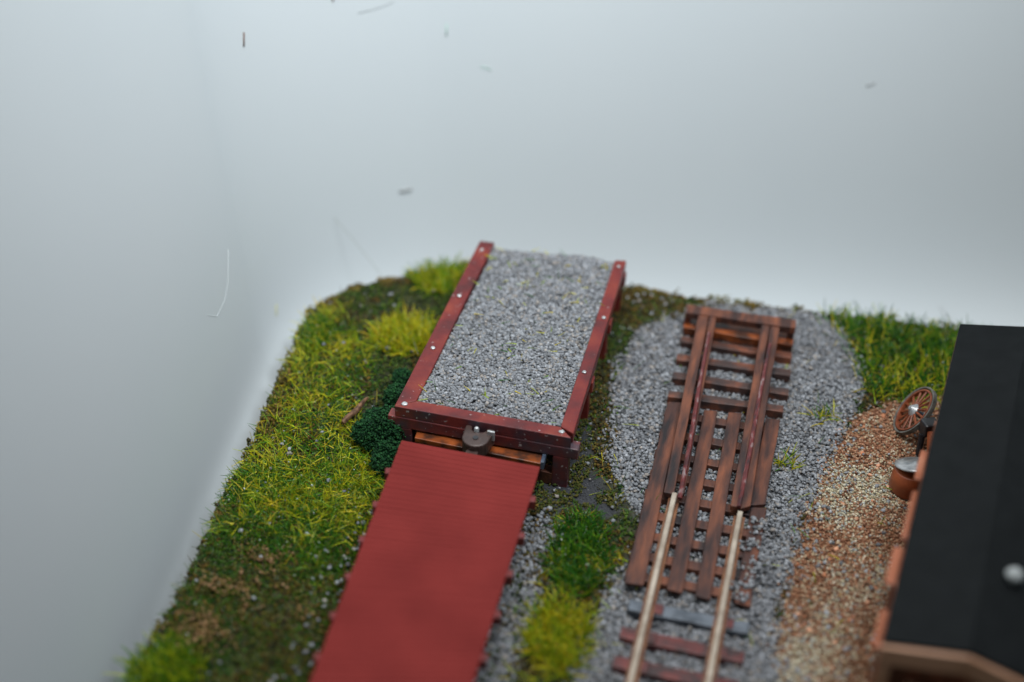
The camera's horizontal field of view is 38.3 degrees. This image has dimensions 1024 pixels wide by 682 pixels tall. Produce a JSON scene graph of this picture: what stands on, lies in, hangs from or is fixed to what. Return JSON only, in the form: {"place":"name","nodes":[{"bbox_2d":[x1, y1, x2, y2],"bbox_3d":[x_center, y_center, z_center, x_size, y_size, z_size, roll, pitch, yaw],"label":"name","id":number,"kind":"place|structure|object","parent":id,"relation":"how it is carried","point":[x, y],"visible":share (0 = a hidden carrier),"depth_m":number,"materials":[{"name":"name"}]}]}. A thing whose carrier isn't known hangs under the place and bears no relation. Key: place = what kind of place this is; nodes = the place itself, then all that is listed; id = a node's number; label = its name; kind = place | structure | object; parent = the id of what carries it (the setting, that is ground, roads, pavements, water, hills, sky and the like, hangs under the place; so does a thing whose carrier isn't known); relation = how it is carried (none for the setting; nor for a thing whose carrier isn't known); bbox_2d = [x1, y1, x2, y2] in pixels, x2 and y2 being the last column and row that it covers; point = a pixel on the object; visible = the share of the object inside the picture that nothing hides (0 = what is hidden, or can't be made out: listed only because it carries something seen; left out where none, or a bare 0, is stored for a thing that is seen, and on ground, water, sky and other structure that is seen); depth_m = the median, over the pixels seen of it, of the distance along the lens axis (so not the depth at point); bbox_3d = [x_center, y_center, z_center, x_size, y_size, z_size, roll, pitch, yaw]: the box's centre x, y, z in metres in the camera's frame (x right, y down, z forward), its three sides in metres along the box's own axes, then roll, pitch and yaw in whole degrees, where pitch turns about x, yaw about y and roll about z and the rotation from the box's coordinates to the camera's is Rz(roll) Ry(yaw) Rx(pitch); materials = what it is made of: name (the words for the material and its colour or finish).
{"place":"outdoors","nodes":[
{"label":"outdoors","id":0,"kind":"place"},
{"bbox_2d":[0,0,1023,681],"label":"backdrop","id":1,"kind":"structure","parent":0,"point":[172,172],"depth_m":24.05,"materials":[{"name":"white paint"}]},
{"bbox_2d":[243,32,244,46],"bbox_3d":[-4.050,-4.553,22.255,0.029,0.209,0.103,4,37,3],"label":"lint","id":2,"kind":"object","parent":1,"relation":"on","point":[243,39],"visible":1,"depth_m":22.24,"materials":[{"name":"grey"}]},
{"bbox_2d":[399,188,411,192],"bbox_3d":[-1.820,-2.579,25.241,0.217,0.071,0.052,-9,38,-13],"label":"lint","id":3,"kind":"object","parent":1,"relation":"attached to","point":[406,190],"visible":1,"depth_m":25.23,"materials":[{"name":"grey fabric"}]},
{"bbox_2d":[156,278,955,681],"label":"ground","id":4,"kind":"structure","parent":0,"point":[588,488],"depth_m":20.13,"materials":[{"name":"soil"}]},
{"bbox_2d":[102,628,214,681],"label":"grass tuft","id":5,"kind":"object","parent":4,"relation":"on","point":[133,662],"visible":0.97,"depth_m":17.69,"materials":[{"name":"green plant"}]},
{"bbox_2d":[161,542,327,661],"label":"dirt","id":6,"kind":"structure","parent":4,"relation":"on","point":[239,588],"depth_m":18.39,"materials":[{"name":"brown soil"}]},
{"bbox_2d":[129,494,370,681],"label":"grass","id":7,"kind":"structure","parent":4,"relation":"on","point":[261,631],"depth_m":18.51,"materials":[{"name":"green plant"}]},
{"bbox_2d":[193,439,395,603],"bbox_3d":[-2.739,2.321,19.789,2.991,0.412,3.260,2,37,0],"label":"grass","id":8,"kind":"structure","parent":4,"relation":"on","point":[260,501],"depth_m":19.79,"materials":[{"name":"green plant"}]},
{"bbox_2d":[218,293,392,552],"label":"grass","id":9,"kind":"structure","parent":4,"relation":"on","point":[326,403],"depth_m":21.35,"materials":[{"name":"green plant"}]},
{"bbox_2d":[341,397,368,424],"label":"twig","id":10,"kind":"object","parent":9,"relation":"on","point":[352,413],"visible":1,"depth_m":21.28,"materials":[{"name":"brown wood"}]},
{"bbox_2d":[290,310,341,354],"bbox_3d":[-3.071,-0.130,22.947,0.861,0.315,1.127,22,42,24],"label":"grass tuft","id":11,"kind":"object","parent":4,"relation":"on","point":[311,333],"visible":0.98,"depth_m":22.96,"materials":[{"name":"green plant"}]},
{"bbox_2d":[334,218,417,352],"bbox_3d":[-2.181,-1.099,23.806,0.517,0.879,4.330,-16,41,-22],"label":"hair","id":12,"kind":"object","parent":4,"relation":"on","point":[370,261],"visible":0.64,"depth_m":24.65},
{"bbox_2d":[349,367,411,476],"bbox_3d":[-1.817,1.026,21.059,0.967,0.769,2.158,2,37,0],"label":"bush","id":13,"kind":"object","parent":4,"relation":"on","point":[375,429],"visible":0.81,"depth_m":20.61,"materials":[{"name":"plant"}]},
{"bbox_2d":[315,261,463,406],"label":"grass","id":14,"kind":"structure","parent":4,"relation":"on","point":[338,316],"depth_m":23.49,"materials":[{"name":"green plant"}]},
{"bbox_2d":[357,300,439,357],"bbox_3d":[-1.735,-0.162,22.932,1.327,0.389,1.395,29,45,31],"label":"grass tuft","id":15,"kind":"object","parent":4,"relation":"on","point":[404,341],"visible":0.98,"depth_m":22.92,"materials":[{"name":"green plant"}]},
{"bbox_2d":[401,250,470,299],"bbox_3d":[-1.080,-1.058,24.149,1.353,0.469,1.262,-11,39,-15],"label":"grass tuft","id":16,"kind":"object","parent":4,"relation":"on","point":[437,280],"visible":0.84,"depth_m":24.15,"materials":[{"name":"green plant"}]},
{"bbox_2d":[415,430,551,483],"bbox_3d":[-0.267,1.244,20.974,2.118,0.550,1.574,11,38,12],"label":"timber bed","id":17,"kind":"object","parent":4,"relation":"on","point":[500,452],"visible":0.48,"depth_m":20.30,"materials":[{"name":"brown wood"}]},
{"bbox_2d":[210,276,768,524],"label":"turf clumps","id":18,"kind":"object","parent":4,"relation":"on","point":[752,305],"visible":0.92,"depth_m":22.14,"materials":[{"name":"green plant"}]},
{"bbox_2d":[155,290,843,681],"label":"loose stones","id":19,"kind":"object","parent":4,"relation":"on","point":[371,510],"visible":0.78,"depth_m":20.15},
{"bbox_2d":[388,241,626,487],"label":"loading platform","id":20,"kind":"structure","parent":4,"relation":"on","point":[523,420],"depth_m":21.30,"materials":[{"name":"gravel"}]},
{"bbox_2d":[418,246,608,422],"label":"stray fibres","id":21,"kind":"object","parent":20,"relation":"on","point":[522,339],"visible":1,"depth_m":21.79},
{"bbox_2d":[474,506,563,681],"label":"ballast","id":22,"kind":"structure","parent":4,"relation":"on","point":[499,636],"depth_m":18.63,"materials":[{"name":"gravel"}]},
{"bbox_2d":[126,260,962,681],"bbox_3d":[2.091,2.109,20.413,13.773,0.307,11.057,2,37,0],"label":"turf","id":23,"kind":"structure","parent":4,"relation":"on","point":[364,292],"depth_m":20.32,"materials":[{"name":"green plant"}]},
{"bbox_2d":[186,308,943,634],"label":"glue droplets","id":24,"kind":"object","parent":23,"relation":"on","point":[365,463],"visible":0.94,"depth_m":20.07,"materials":[{"name":"green"}]},
{"bbox_2d":[561,408,626,521],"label":"stray fibres","id":25,"kind":"object","parent":23,"relation":"on","point":[601,477],"visible":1,"depth_m":20.30,"materials":[{"name":"green plant"}]},
{"bbox_2d":[508,584,605,680],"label":"grass tuft","id":26,"kind":"object","parent":4,"relation":"on","point":[547,616],"visible":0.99,"depth_m":18.11,"materials":[{"name":"green plant"}]},
{"bbox_2d":[498,505,628,681],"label":"grass","id":27,"kind":"structure","parent":4,"relation":"on","point":[569,592],"depth_m":18.82,"materials":[{"name":"green plant"}]},
{"bbox_2d":[535,415,623,519],"bbox_3d":[0.918,1.737,20.765,1.329,0.122,2.269,2,37,0],"label":"moss","id":28,"kind":"object","parent":4,"relation":"on","point":[575,486],"visible":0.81,"depth_m":20.28,"materials":[{"name":"green plant"}]},
{"bbox_2d":[537,500,622,599],"bbox_3d":[0.888,2.705,19.284,1.161,0.344,1.827,2,37,0],"label":"grass tuft","id":29,"kind":"object","parent":4,"relation":"on","point":[574,566],"visible":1,"depth_m":19.27,"materials":[{"name":"green plant"}]},
{"bbox_2d":[537,411,631,518],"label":"tarmac dust","id":30,"kind":"object","parent":4,"relation":"on","point":[587,483],"visible":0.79,"depth_m":20.38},
{"bbox_2d":[576,288,719,534],"bbox_3d":[1.727,0.803,22.021,1.792,0.270,5.886,11,38,13],"label":"moss","id":31,"kind":"object","parent":4,"relation":"on","point":[627,399],"visible":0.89,"depth_m":22.17,"materials":[{"name":"green plant"}]},
{"bbox_2d":[567,300,865,681],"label":"ballast","id":32,"kind":"structure","parent":4,"relation":"on","point":[790,422],"depth_m":20.95,"materials":[{"name":"gravel"}]},
{"bbox_2d":[612,492,749,681],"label":"railway track","id":33,"kind":"structure","parent":32,"relation":"on","point":[641,638],"depth_m":18.22,"materials":[{"name":"silver metal"}]},
{"bbox_2d":[624,305,795,608],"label":"timber ramp","id":34,"kind":"structure","parent":32,"relation":"on","point":[769,337],"depth_m":20.83,"materials":[{"name":"brown wood"}]},
{"bbox_2d":[729,513,781,602],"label":"ballast","id":35,"kind":"structure","parent":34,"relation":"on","point":[751,543],"depth_m":19.13,"materials":[{"name":"gravel"}]},
{"bbox_2d":[773,443,805,470],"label":"grass tuft","id":36,"kind":"object","parent":32,"relation":"on","point":[786,459],"visible":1,"depth_m":20.80,"materials":[{"name":"green plant"}]},
{"bbox_2d":[800,398,843,426],"bbox_3d":[4.563,1.037,21.651,0.726,0.259,0.522,-5,38,-8],"label":"grass tuft","id":37,"kind":"object","parent":32,"relation":"on","point":[823,412],"visible":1,"depth_m":21.66,"materials":[{"name":"green plant"}]},
{"bbox_2d":[593,300,891,645],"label":"stray fibres","id":38,"kind":"object","parent":4,"relation":"on","point":[762,507],"visible":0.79,"depth_m":20.01,"materials":[{"name":"green plant"}]},
{"bbox_2d":[769,316,885,680],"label":"ballast","id":39,"kind":"structure","parent":4,"relation":"on","point":[787,666],"depth_m":20.09,"materials":[{"name":"gravel"}]},
{"bbox_2d":[763,387,941,681],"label":"dirt","id":40,"kind":"structure","parent":4,"relation":"on","point":[835,673],"depth_m":19.44,"materials":[{"name":"beige gravel"}]},
{"bbox_2d":[889,457,918,499],"bbox_3d":[5.540,1.843,20.385,0.580,0.549,0.559,2,37,0],"label":"drum","id":41,"kind":"object","parent":40,"relation":"on","point":[903,484],"visible":0.59,"depth_m":20.25,"materials":[{"name":"brown metal"}]},
{"bbox_2d":[893,387,936,456],"bbox_3d":[5.883,1.188,21.132,0.627,0.702,1.361,2,37,0],"label":"wheel","id":42,"kind":"object","parent":40,"relation":"on","point":[924,425],"visible":0.97,"depth_m":21.21,"materials":[{"name":"brown metal"}]},
{"bbox_2d":[813,297,991,408],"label":"grass","id":43,"kind":"structure","parent":4,"relation":"on","point":[906,362],"depth_m":22.89,"materials":[{"name":"green plant"}]},
{"bbox_2d":[869,324,1023,681],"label":"building","id":44,"kind":"structure","parent":4,"relation":"on","point":[953,611],"depth_m":16.81,"materials":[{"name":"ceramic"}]},
{"bbox_2d":[869,609,888,681],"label":"window","id":45,"kind":"structure","parent":44,"relation":"in","point":[883,616],"depth_m":16.30,"materials":[{"name":"wood"}]},
{"bbox_2d":[884,546,903,610],"bbox_3d":[4.450,2.962,17.325,0.180,0.910,0.630,14,39,16],"label":"window","id":46,"kind":"structure","parent":44,"relation":"in","point":[897,555],"depth_m":17.04,"materials":[{"name":"wood"}]},
{"bbox_2d":[901,491,917,540],"bbox_3d":[4.784,2.385,17.971,0.075,0.760,0.880,14,39,16],"label":"window","id":47,"kind":"structure","parent":44,"relation":"in","point":[911,508],"depth_m":17.72,"materials":[{"name":"wood"}]},
{"bbox_2d":[914,450,927,491],"bbox_3d":[5.143,1.918,18.720,0.150,0.910,0.580,14,39,16],"label":"window","id":48,"kind":"structure","parent":44,"relation":"in","point":[923,455],"depth_m":18.45,"materials":[{"name":"wood"}]},
{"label":"railway track","id":49,"kind":"object","parent":4,"relation":"on","visible":0},
{"bbox_2d":[310,425,539,681],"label":"flatcar","id":50,"kind":"object","parent":49,"relation":"on","point":[428,576],"visible":1,"depth_m":18.03,"materials":[{"name":"red wood"}]}
]}

